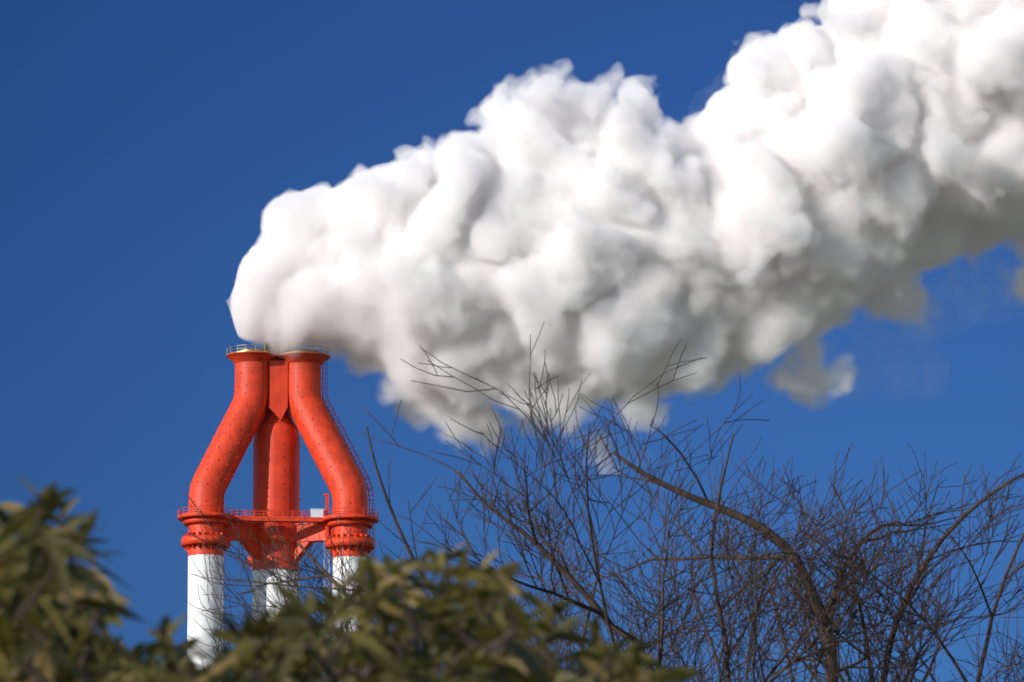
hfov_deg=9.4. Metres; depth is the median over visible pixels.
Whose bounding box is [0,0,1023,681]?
sky
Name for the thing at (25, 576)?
evergreen
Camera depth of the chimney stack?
1113.95 m
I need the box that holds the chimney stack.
[178,340,378,675]
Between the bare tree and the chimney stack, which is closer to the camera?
the bare tree
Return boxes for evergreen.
[0,475,707,681]
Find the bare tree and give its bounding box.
[169,323,1023,681]

